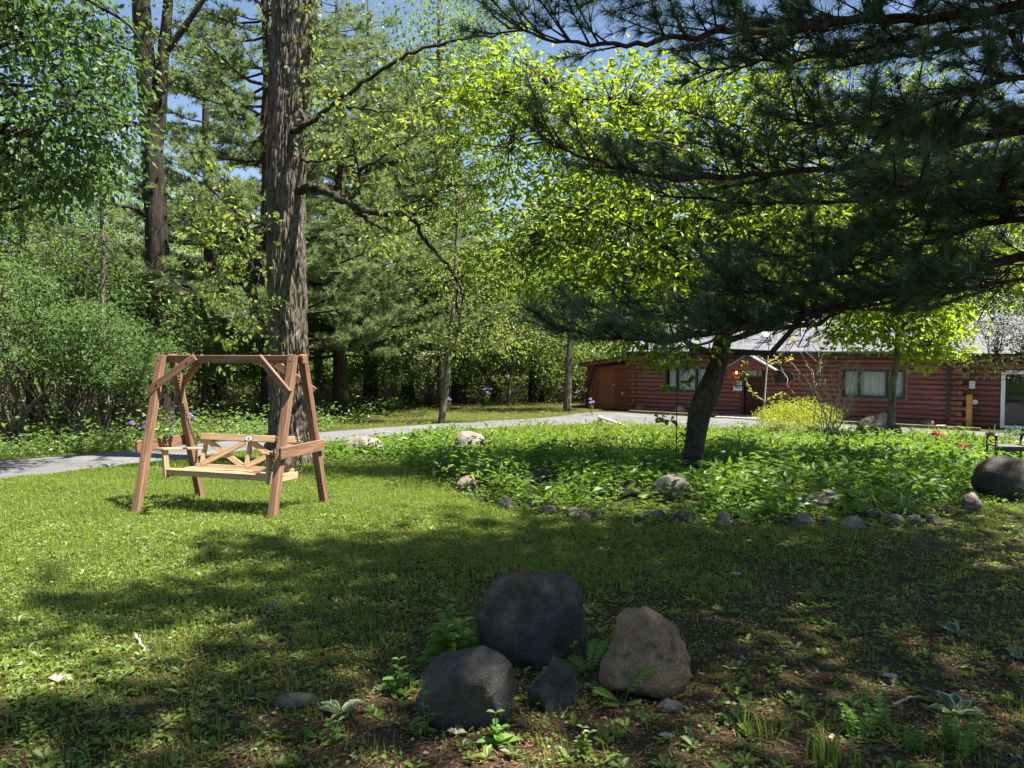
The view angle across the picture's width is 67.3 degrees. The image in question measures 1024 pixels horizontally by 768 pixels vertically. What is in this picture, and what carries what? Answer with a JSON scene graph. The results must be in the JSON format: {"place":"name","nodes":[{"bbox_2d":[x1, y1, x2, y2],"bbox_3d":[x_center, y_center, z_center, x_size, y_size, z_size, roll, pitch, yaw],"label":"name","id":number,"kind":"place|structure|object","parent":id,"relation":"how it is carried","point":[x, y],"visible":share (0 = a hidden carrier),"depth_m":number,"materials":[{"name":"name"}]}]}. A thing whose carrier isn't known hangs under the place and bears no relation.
{"place":"outdoors","nodes":[
{"label":"outdoors","id":0,"kind":"place"},
{"bbox_2d":[0,400,585,431],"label":"lawn","id":1,"kind":"structure","parent":0,"point":[387,422],"depth_m":33.84,"materials":[{"name":"green plant"}]},
{"bbox_2d":[0,354,1023,767],"bbox_3d":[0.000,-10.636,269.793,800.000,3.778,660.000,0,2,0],"label":"ground","id":2,"kind":"structure","parent":0,"point":[498,760],"depth_m":4.59,"materials":[{"name":"green plant"}]},
{"bbox_2d":[13,716,43,744],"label":"leafy weed","id":3,"kind":"object","parent":2,"relation":"on","point":[27,730],"visible":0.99,"depth_m":3.39,"materials":[{"name":"green plant"}]},
{"bbox_2d":[0,269,74,395],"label":"wood edge shrub","id":4,"kind":"object","parent":2,"relation":"on","point":[2,318],"visible":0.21,"depth_m":21.01,"materials":[{"name":"green plant"}]},
{"bbox_2d":[0,121,83,267],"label":"broad tree","id":5,"kind":"object","parent":2,"relation":"on","point":[11,225],"visible":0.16,"depth_m":38.59,"materials":[{"name":"green plant"}]},
{"bbox_2d":[0,139,91,432],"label":"tree","id":6,"kind":"object","parent":2,"relation":"on","point":[20,236],"visible":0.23,"depth_m":23.85,"materials":[{"name":"green plant"}]},
{"bbox_2d":[0,105,97,404],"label":"tall tree","id":7,"kind":"object","parent":2,"relation":"on","point":[12,141],"visible":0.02,"depth_m":41.34,"materials":[{"name":"green plant"}]},
{"bbox_2d":[0,254,119,444],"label":"wood edge shrub","id":8,"kind":"object","parent":2,"relation":"on","point":[19,424],"visible":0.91,"depth_m":19.27,"materials":[{"name":"green plant"}]},
{"bbox_2d":[0,236,150,433],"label":"wood edge shrub","id":9,"kind":"object","parent":2,"relation":"on","point":[43,400],"visible":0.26,"depth_m":23.29,"materials":[{"name":"green plant"}]},
{"bbox_2d":[0,153,153,435],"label":"tree","id":10,"kind":"object","parent":2,"relation":"on","point":[106,416],"visible":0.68,"depth_m":22.33,"materials":[{"name":"green plant"}]},
{"bbox_2d":[0,292,160,441],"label":"wood edge shrub","id":11,"kind":"object","parent":2,"relation":"on","point":[91,395],"visible":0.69,"depth_m":20.20,"materials":[{"name":"green plant"}]},
{"bbox_2d":[0,231,173,415],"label":"shrub","id":12,"kind":"object","parent":2,"relation":"on","point":[138,282],"visible":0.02,"depth_m":32.23,"materials":[{"name":"green plant"}]},
{"bbox_2d":[0,0,180,246],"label":"broadleaf tree","id":13,"kind":"object","parent":2,"relation":"on","point":[19,14],"visible":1,"depth_m":12.71,"materials":[{"name":"green plant"}]},
{"bbox_2d":[0,140,200,399],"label":"broad tree","id":14,"kind":"object","parent":2,"relation":"on","point":[131,235],"visible":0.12,"depth_m":42.04,"materials":[{"name":"green plant"}]},
{"bbox_2d":[13,246,221,430],"bbox_3d":[-12.838,-1.423,24.797,6.469,6.131,6.313,2,3,35],"label":"wood edge shrub","id":15,"kind":"object","parent":2,"relation":"on","point":[189,326],"visible":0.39,"depth_m":24.40,"materials":[{"name":"green plant"}]},
{"bbox_2d":[15,0,228,430],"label":"forked tree","id":16,"kind":"object","parent":2,"relation":"on","point":[156,242],"visible":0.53,"depth_m":24.49,"materials":[{"name":"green plant"}]},
{"bbox_2d":[43,326,201,438],"bbox_3d":[-10.743,-0.043,21.509,3.881,3.270,3.788,-1,3,-25],"label":"wood edge shrub","id":17,"kind":"object","parent":2,"relation":"on","point":[86,381],"visible":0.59,"depth_m":20.97,"materials":[{"name":"green plant"}]},
{"bbox_2d":[0,408,349,456],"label":"verge plants","id":18,"kind":"object","parent":2,"relation":"on","point":[89,442],"visible":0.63,"depth_m":18.04,"materials":[{"name":"green plant"}]},
{"bbox_2d":[119,221,261,399],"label":"round tree","id":19,"kind":"object","parent":2,"relation":"on","point":[199,252],"visible":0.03,"depth_m":43.22,"materials":[{"name":"green plant"}]},
{"bbox_2d":[175,336,239,414],"bbox_3d":[-14.097,-0.468,33.987,4.026,3.932,4.124,1,3,18],"label":"wood edge shrub","id":20,"kind":"object","parent":2,"relation":"on","point":[197,394],"visible":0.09,"depth_m":34.01,"materials":[{"name":"green plant"}]},
{"bbox_2d":[90,15,328,411],"bbox_3d":[-14.110,-7.949,36.644,11.808,19.226,12.661,-1,3,-21],"label":"pine tree","id":21,"kind":"object","parent":2,"relation":"on","point":[207,254],"visible":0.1,"depth_m":35.32,"materials":[{"name":"green plant"}]},
{"bbox_2d":[177,332,260,421],"bbox_3d":[-11.524,-0.279,30.129,3.788,3.678,3.881,-2,3,-40],"label":"wood edge shrub","id":22,"kind":"object","parent":2,"relation":"on","point":[211,374],"visible":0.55,"depth_m":29.75,"materials":[{"name":"green plant"}]},
{"bbox_2d":[132,354,328,518],"bbox_3d":[-3.544,0.641,9.745,2.147,2.039,1.259,1,3,18],"label":"garden swing stand","id":23,"kind":"object","parent":2,"relation":"on","point":[149,443],"visible":0.94,"depth_m":9.65,"materials":[{"name":"brown wood"}]},
{"bbox_2d":[157,363,301,484],"bbox_3d":[-3.548,0.451,9.746,1.666,1.540,0.799,1,3,18],"label":"swing bench","id":24,"kind":"object","parent":23,"relation":"hanging from","point":[249,470],"visible":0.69,"depth_m":9.91,"materials":[{"name":"brown wood"}]},
{"bbox_2d":[217,338,261,413],"bbox_3d":[-11.903,-0.590,35.897,4.208,4.087,4.312,1,3,14],"label":"wood edge shrub","id":25,"kind":"object","parent":2,"relation":"on","point":[251,368],"visible":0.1,"depth_m":35.37,"materials":[{"name":"green plant"}]},
{"bbox_2d":[30,0,462,422],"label":"pine tree","id":26,"kind":"object","parent":2,"relation":"on","point":[335,299],"visible":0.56,"depth_m":27.86,"materials":[{"name":"green plant"}]},
{"bbox_2d":[0,376,586,448],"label":"undergrowth","id":27,"kind":"object","parent":2,"relation":"on","point":[193,412],"visible":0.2,"depth_m":29.54,"materials":[{"name":"green plant"}]},
{"bbox_2d":[270,692,323,709],"bbox_3d":[-1.064,1.570,3.795,0.265,0.076,0.133,0,2,0],"label":"rock","id":28,"kind":"object","parent":2,"relation":"on","point":[281,700],"visible":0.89,"depth_m":3.77,"materials":[{"name":"grey stone"}]},
{"bbox_2d":[0,330,621,402],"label":"understory shrubbery","id":29,"kind":"object","parent":2,"relation":"on","point":[518,384],"visible":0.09,"depth_m":46.45,"materials":[{"name":"green plant"}]},
{"bbox_2d":[178,0,489,416],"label":"pine tree","id":30,"kind":"object","parent":2,"relation":"on","point":[340,393],"visible":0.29,"depth_m":32.92,"materials":[{"name":"green plant"}]},
{"bbox_2d":[308,353,359,411],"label":"wood edge shrub","id":31,"kind":"object","parent":2,"relation":"on","point":[315,375],"visible":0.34,"depth_m":35.87,"materials":[{"name":"green plant"}]},
{"bbox_2d":[320,699,360,716],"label":"hosta","id":32,"kind":"object","parent":2,"relation":"on","point":[330,705],"visible":1,"depth_m":3.71,"materials":[{"name":"green plant"}]},
{"bbox_2d":[168,0,527,464],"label":"oak tree","id":33,"kind":"object","parent":2,"relation":"on","point":[294,36],"visible":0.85,"depth_m":14.57,"materials":[{"name":"green plant"}]},
{"bbox_2d":[344,436,381,454],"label":"rock","id":34,"kind":"object","parent":2,"relation":"on","point":[352,441],"visible":0.46,"depth_m":16.82,"materials":[{"name":"stone"}]},
{"bbox_2d":[347,348,435,410],"bbox_3d":[-6.151,-0.379,38.010,5.175,3.474,5.050,-1,3,-16],"label":"wood edge shrub","id":35,"kind":"object","parent":2,"relation":"on","point":[394,379],"visible":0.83,"depth_m":37.95,"materials":[{"name":"green plant"}]},
{"bbox_2d":[240,0,546,407],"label":"pine tree","id":36,"kind":"object","parent":2,"relation":"on","point":[370,389],"visible":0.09,"depth_m":38.31,"materials":[{"name":"green plant"}]},
{"bbox_2d":[382,656,409,695],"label":"leafy weed","id":37,"kind":"object","parent":2,"relation":"on","point":[394,685],"visible":0.99,"depth_m":3.94,"materials":[{"name":"green plant"}]},
{"bbox_2d":[307,60,517,398],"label":"pine tree","id":38,"kind":"object","parent":2,"relation":"on","point":[410,383],"visible":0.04,"depth_m":45.10,"materials":[{"name":"green plant"}]},
{"bbox_2d":[415,681,436,735],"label":"leafy weed","id":39,"kind":"object","parent":2,"relation":"on","point":[422,726],"visible":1,"depth_m":3.49,"materials":[{"name":"green plant"}]},
{"bbox_2d":[388,350,474,404],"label":"wood edge shrub","id":40,"kind":"object","parent":2,"relation":"on","point":[430,398],"visible":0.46,"depth_m":41.59,"materials":[{"name":"green plant"}]},
{"bbox_2d":[417,593,462,661],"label":"leafy weed","id":41,"kind":"object","parent":2,"relation":"on","point":[437,643],"visible":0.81,"depth_m":4.41,"materials":[{"name":"green plant"}]},
{"bbox_2d":[343,0,552,406],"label":"tall tree","id":42,"kind":"object","parent":2,"relation":"on","point":[438,75],"visible":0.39,"depth_m":38.81,"materials":[{"name":"green plant"}]},
{"bbox_2d":[361,81,560,403],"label":"pine tree","id":43,"kind":"object","parent":2,"relation":"on","point":[458,397],"visible":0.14,"depth_m":41.78,"materials":[{"name":"green plant"}]},
{"bbox_2d":[446,617,479,648],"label":"leafy weed","id":44,"kind":"object","parent":2,"relation":"on","point":[469,642],"visible":0.63,"depth_m":4.47,"materials":[{"name":"green plant"}]},
{"bbox_2d":[374,171,553,422],"bbox_3d":[-1.611,-3.310,29.435,7.115,9.880,4.270,0,2,0],"label":"young tree","id":45,"kind":"object","parent":2,"relation":"on","point":[444,398],"visible":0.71,"depth_m":29.24,"materials":[{"name":"green plant"}]},
{"bbox_2d":[415,645,515,729],"bbox_3d":[-0.215,1.453,3.635,0.468,0.409,0.351,0,2,0],"label":"boulder","id":46,"kind":"object","parent":2,"relation":"on","point":[468,688],"visible":0.89,"depth_m":3.53,"materials":[{"name":"grey stone"}]},
{"bbox_2d":[450,431,484,453],"bbox_3d":[-0.979,1.348,16.936,0.780,0.650,0.624,0,2,0],"label":"rock","id":47,"kind":"object","parent":2,"relation":"on","point":[465,435],"visible":0.34,"depth_m":16.73,"materials":[{"name":"stone"}]},
{"bbox_2d":[419,218,554,393],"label":"round tree","id":48,"kind":"object","parent":2,"relation":"on","point":[481,302],"depth_m":51.44,"materials":[{"name":"green plant"}]},
{"bbox_2d":[436,340,538,400],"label":"wood edge shrub","id":49,"kind":"object","parent":2,"relation":"on","point":[478,364],"visible":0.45,"depth_m":44.07,"materials":[{"name":"green plant"}]},
{"bbox_2d":[476,709,521,745],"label":"leafy weed","id":50,"kind":"object","parent":2,"relation":"on","point":[505,737],"visible":0.98,"depth_m":3.37,"materials":[{"name":"green plant"}]},
{"bbox_2d":[0,443,1023,767],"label":"lawn grass","id":51,"kind":"structure","parent":2,"relation":"on","point":[178,461],"depth_m":6.86,"materials":[{"name":"green plant"}]},
{"bbox_2d":[0,465,1023,767],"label":"lawn clover","id":52,"kind":"object","parent":2,"relation":"on","point":[282,617],"visible":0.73,"depth_m":5.76,"materials":[{"name":"green plant"}]},
{"bbox_2d":[0,512,1023,767],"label":"lawn weeds","id":53,"kind":"object","parent":2,"relation":"on","point":[618,732],"visible":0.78,"depth_m":4.92,"materials":[{"name":"green plant"}]},
{"bbox_2d":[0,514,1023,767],"bbox_3d":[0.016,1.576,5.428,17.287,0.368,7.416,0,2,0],"label":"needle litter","id":54,"kind":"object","parent":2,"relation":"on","point":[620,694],"visible":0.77,"depth_m":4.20,"materials":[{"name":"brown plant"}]},
{"bbox_2d":[0,177,1023,388],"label":"distant woods","id":55,"kind":"object","parent":2,"relation":"on","point":[349,353],"visible":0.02,"depth_m":63.49,"materials":[{"name":"green plant"}]},
{"bbox_2d":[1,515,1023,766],"bbox_3d":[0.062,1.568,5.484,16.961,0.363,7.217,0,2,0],"label":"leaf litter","id":56,"kind":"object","parent":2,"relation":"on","point":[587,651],"visible":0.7,"depth_m":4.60,"materials":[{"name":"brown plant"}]},
{"bbox_2d":[465,266,565,405],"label":"slim tree","id":57,"kind":"object","parent":2,"relation":"on","point":[511,377],"visible":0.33,"depth_m":40.92,"materials":[{"name":"green plant"}]},
{"bbox_2d":[477,570,587,671],"bbox_3d":[0.118,1.386,4.537,0.649,0.641,0.519,0,2,0],"label":"boulder","id":58,"kind":"object","parent":2,"relation":"on","point":[535,620],"visible":0.92,"depth_m":4.33,"materials":[{"name":"grey stone"}]},
{"bbox_2d":[489,344,580,399],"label":"wood edge shrub","id":59,"kind":"object","parent":2,"relation":"on","point":[540,380],"visible":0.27,"depth_m":45.38,"materials":[{"name":"green plant"}]},
{"bbox_2d":[463,244,624,401],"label":"round tree","id":60,"kind":"object","parent":2,"relation":"on","point":[532,384],"visible":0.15,"depth_m":42.16,"materials":[{"name":"green plant"}]},
{"bbox_2d":[527,657,578,712],"bbox_3d":[0.195,1.505,3.829,0.242,0.287,0.203,-2,3,-35],"label":"rock","id":61,"kind":"object","parent":2,"relation":"on","point":[553,684],"visible":0.85,"depth_m":3.75,"materials":[{"name":"grey stone"}]},
{"bbox_2d":[489,184,652,410],"bbox_3d":[3.338,-4.013,36.776,8.995,10.925,5.107,0,2,0],"label":"slim tree","id":62,"kind":"object","parent":2,"relation":"on","point":[567,384],"visible":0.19,"depth_m":36.87,"materials":[{"name":"green plant"}]},
{"bbox_2d":[535,340,622,401],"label":"wood edge shrub","id":63,"kind":"object","parent":2,"relation":"on","point":[599,356],"visible":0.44,"depth_m":43.50,"materials":[{"name":"green plant"}]},
{"bbox_2d":[560,639,607,676],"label":"fern","id":64,"kind":"object","parent":2,"relation":"on","point":[600,647],"visible":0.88,"depth_m":4.26,"materials":[{"name":"green plant"}]},
{"bbox_2d":[573,724,596,758],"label":"leafy weed","id":65,"kind":"object","parent":2,"relation":"on","point":[583,744],"visible":0.98,"depth_m":3.23,"materials":[{"name":"green plant"}]},
{"bbox_2d":[593,664,657,706],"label":"fern","id":66,"kind":"object","parent":2,"relation":"on","point":[613,697],"visible":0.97,"depth_m":3.79,"materials":[{"name":"green plant"}]},
{"bbox_2d":[609,479,641,498],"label":"rock","id":67,"kind":"object","parent":2,"relation":"on","point":[628,492],"visible":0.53,"depth_m":10.36,"materials":[{"name":"stone"}]},
{"bbox_2d":[567,250,685,368],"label":"round tree","id":68,"kind":"object","parent":2,"relation":"on","point":[613,346],"visible":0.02,"depth_m":44.66,"materials":[{"name":"green plant"}]},
{"bbox_2d":[599,606,691,698],"bbox_3d":[0.674,1.415,3.978,0.462,0.512,0.393,0,2,0],"label":"boulder","id":69,"kind":"object","parent":2,"relation":"on","point":[643,637],"visible":0.94,"depth_m":3.84,"materials":[{"name":"beige stone"}]},
{"bbox_2d":[651,474,693,500],"bbox_3d":[2.144,1.424,10.352,0.560,0.396,0.448,0,2,0],"label":"rock","id":70,"kind":"object","parent":2,"relation":"on","point":[681,483],"visible":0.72,"depth_m":10.18,"materials":[{"name":"stone"}]},
{"bbox_2d":[322,421,1023,519],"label":"bed plants","id":71,"kind":"object","parent":2,"relation":"on","point":[922,468],"visible":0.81,"depth_m":11.77,"materials":[{"name":"green plant"}]},
{"bbox_2d":[323,452,1023,529],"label":"bed border plants","id":72,"kind":"object","parent":2,"relation":"on","point":[954,499],"visible":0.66,"depth_m":9.27,"materials":[{"name":"green plant"}]},
{"bbox_2d":[654,347,695,461],"bbox_3d":[2.751,0.475,12.814,0.764,2.327,0.408,0,2,0],"label":"sapling","id":73,"kind":"object","parent":2,"relation":"on","point":[665,388],"visible":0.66,"depth_m":12.81,"materials":[{"name":"green plant"}]},
{"bbox_2d":[392,413,1019,468],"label":"ground cover plants","id":74,"kind":"object","parent":2,"relation":"on","point":[669,431],"visible":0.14,"depth_m":17.86,"materials":[{"name":"green plant"}]},
{"bbox_2d":[424,17,1023,474],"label":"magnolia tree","id":75,"kind":"object","parent":2,"relation":"on","point":[646,261],"visible":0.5,"depth_m":12.19,"materials":[{"name":"green plant"}]},
{"bbox_2d":[447,0,1023,386],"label":"overhanging pine tree","id":76,"kind":"object","parent":2,"relation":"on","point":[972,199],"visible":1,"depth_m":5.50,"materials":[{"name":"green plant"}]},
{"bbox_2d":[726,687,755,728],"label":"leafy weed","id":77,"kind":"object","parent":2,"relation":"on","point":[736,712],"visible":0.91,"depth_m":3.52,"materials":[{"name":"green plant"}]},
{"bbox_2d":[731,333,793,423],"bbox_3d":[7.277,-0.125,22.458,1.900,3.512,0.349,0,2,0],"label":"sapling","id":78,"kind":"object","parent":2,"relation":"on","point":[767,365],"visible":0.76,"depth_m":22.43,"materials":[{"name":"brown plant"}]},
{"bbox_2d":[740,707,798,746],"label":"grass tuft","id":79,"kind":"object","parent":2,"relation":"on","point":[747,729],"visible":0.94,"depth_m":3.37,"materials":[{"name":"green plant"}]},
{"bbox_2d":[579,313,1023,428],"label":"log cabin","id":80,"kind":"object","parent":2,"relation":"on","point":[945,396],"visible":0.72,"depth_m":31.90,"materials":[{"name":"red wood"}]},
{"bbox_2d":[598,368,614,406],"bbox_3d":[4.766,0.192,38.771,0.958,1.950,0.125,2,3,36],"label":"shed door","id":81,"kind":"structure","parent":80,"relation":"in","point":[606,377],"depth_m":38.79,"materials":[{"name":"brown wood"}]},
{"bbox_2d":[663,365,706,393],"bbox_3d":[8.175,-0.218,35.757,2.355,1.358,0.343,2,3,36],"label":"window","id":82,"kind":"structure","parent":80,"relation":"in","point":[699,373],"depth_m":35.89,"materials":[{"name":"clear glass"}]},
{"bbox_2d":[745,378,761,414],"bbox_3d":[10.669,0.570,33.987,0.784,1.660,0.110,2,3,36],"label":"door","id":83,"kind":"structure","parent":80,"relation":"in","point":[752,404],"depth_m":34.00,"materials":[{"name":"brown wood"}]},
{"bbox_2d":[838,366,908,401],"bbox_3d":[14.612,-0.017,31.115,2.591,1.358,0.345,2,3,36],"label":"window","id":84,"kind":"structure","parent":80,"relation":"in","point":[875,387],"depth_m":31.13,"materials":[{"name":"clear glass"}]},
{"bbox_2d":[1000,370,1023,428],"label":"wing door","id":85,"kind":"structure","parent":80,"relation":"in","point":[1012,392],"depth_m":28.76,"materials":[{"name":"white paint"}]},
{"bbox_2d":[751,395,853,432],"bbox_3d":[7.969,0.924,21.198,2.775,1.432,2.798,0,2,0],"label":"golden shrub","id":86,"kind":"object","parent":2,"relation":"on","point":[784,420],"visible":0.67,"depth_m":21.06,"materials":[{"name":"yellow plant"}]},
{"bbox_2d":[804,488,842,508],"bbox_3d":[3.955,1.484,9.811,0.494,0.289,0.378,-1,3,-18],"label":"rock","id":87,"kind":"object","parent":2,"relation":"on","point":[827,502],"visible":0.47,"depth_m":9.70,"materials":[{"name":"stone"}]},
{"bbox_2d":[778,336,873,434],"bbox_3d":[7.804,0.105,19.214,1.913,2.951,1.927,0,2,0],"label":"bare shrub","id":88,"kind":"object","parent":2,"relation":"on","point":[846,411],"visible":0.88,"depth_m":19.08,"materials":[{"name":"brown plant"}]},
{"bbox_2d":[806,712,868,767],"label":"grass tuft","id":89,"kind":"object","parent":2,"relation":"on","point":[821,754],"visible":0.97,"depth_m":3.16,"materials":[{"name":"green plant"}]},
{"bbox_2d":[836,695,884,738],"bbox_3d":[1.542,1.493,3.417,0.198,0.156,0.132,1,3,18],"label":"bedstraw","id":90,"kind":"object","parent":2,"relation":"on","point":[852,724],"visible":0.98,"depth_m":3.41,"materials":[{"name":"green plant"}]},
{"bbox_2d":[855,416,886,436],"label":"rock","id":91,"kind":"object","parent":2,"relation":"on","point":[873,421],"visible":0.42,"depth_m":21.19,"materials":[{"name":"stone"}]},
{"bbox_2d":[862,693,891,729],"bbox_3d":[1.674,1.509,3.541,0.134,0.139,0.202,1,3,20],"label":"bedstraw","id":92,"kind":"object","parent":2,"relation":"on","point":[882,719],"visible":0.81,"depth_m":3.51,"materials":[{"name":"green plant"}]},
{"bbox_2d":[791,418,980,430],"bbox_3d":[14.111,1.556,29.826,6.956,0.140,0.130,2,3,36],"label":"edging timber","id":93,"kind":"object","parent":2,"relation":"on","point":[918,426],"visible":0.48,"depth_m":28.79,"materials":[{"name":"brown wood"}]},
{"bbox_2d":[860,488,921,513],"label":"iris clump","id":94,"kind":"object","parent":2,"relation":"on","point":[901,508],"visible":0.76,"depth_m":9.27,"materials":[{"name":"green plant"}]},
{"bbox_2d":[808,263,992,430],"bbox_3d":[9.375,-0.783,18.669,4.314,4.794,2.611,0,2,0],"label":"linden tree","id":95,"kind":"object","parent":2,"relation":"on","point":[947,331],"visible":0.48,"depth_m":18.34,"materials":[{"name":"green plant"}]},
{"bbox_2d":[889,723,928,750],"bbox_3d":[1.687,1.517,3.293,0.147,0.115,0.116,-1,3,-16],"label":"bedstraw","id":96,"kind":"object","parent":2,"relation":"on","point":[910,742],"visible":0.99,"depth_m":3.29,"materials":[{"name":"green plant"}]},
{"bbox_2d":[928,690,983,714],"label":"hosta","id":97,"kind":"object","parent":2,"relation":"on","point":[952,699],"visible":0.91,"depth_m":3.72,"materials":[{"name":"green plant"}]},
{"bbox_2d":[934,707,983,757],"bbox_3d":[1.907,1.502,3.312,0.220,0.165,0.188,-2,3,-40],"label":"bedstraw","id":98,"kind":"object","parent":2,"relation":"on","point":[951,732],"visible":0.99,"depth_m":3.29,"materials":[{"name":"green plant"}]},
{"bbox_2d":[959,492,982,508],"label":"rock","id":99,"kind":"object","parent":2,"relation":"on","point":[972,500],"visible":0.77,"depth_m":9.45,"materials":[{"name":"stone"}]},
{"bbox_2d":[938,230,1023,382],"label":"weeping tree","id":100,"kind":"object","parent":2,"relation":"on","point":[998,354],"visible":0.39,"depth_m":20.43,"materials":[{"name":"green plant"}]},
{"bbox_2d":[954,204,1023,315],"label":"broad tree","id":101,"kind":"object","parent":2,"relation":"on","point":[1017,313],"visible":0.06,"depth_m":43.71,"materials":[{"name":"green plant"}]},
{"bbox_2d":[971,455,1023,501],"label":"boulder","id":102,"kind":"object","parent":2,"relation":"on","point":[1002,476],"visible":0.86,"depth_m":10.43,"materials":[{"name":"grey stone"}]},
{"bbox_2d":[985,432,1023,458],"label":"garden bench","id":103,"kind":"object","parent":2,"relation":"on","point":[1011,447],"visible":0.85,"depth_m":13.35,"materials":[{"name":"black metal"}]},
{"bbox_2d":[0,412,1023,478],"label":"driveway","id":104,"kind":"structure","parent":0,"point":[28,466],"depth_m":21.46,"materials":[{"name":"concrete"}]},
{"bbox_2d":[0,0,1023,353],"label":"sky","id":105,"kind":"structure","parent":0,"point":[246,7],"materials":[{"name":"blue"}]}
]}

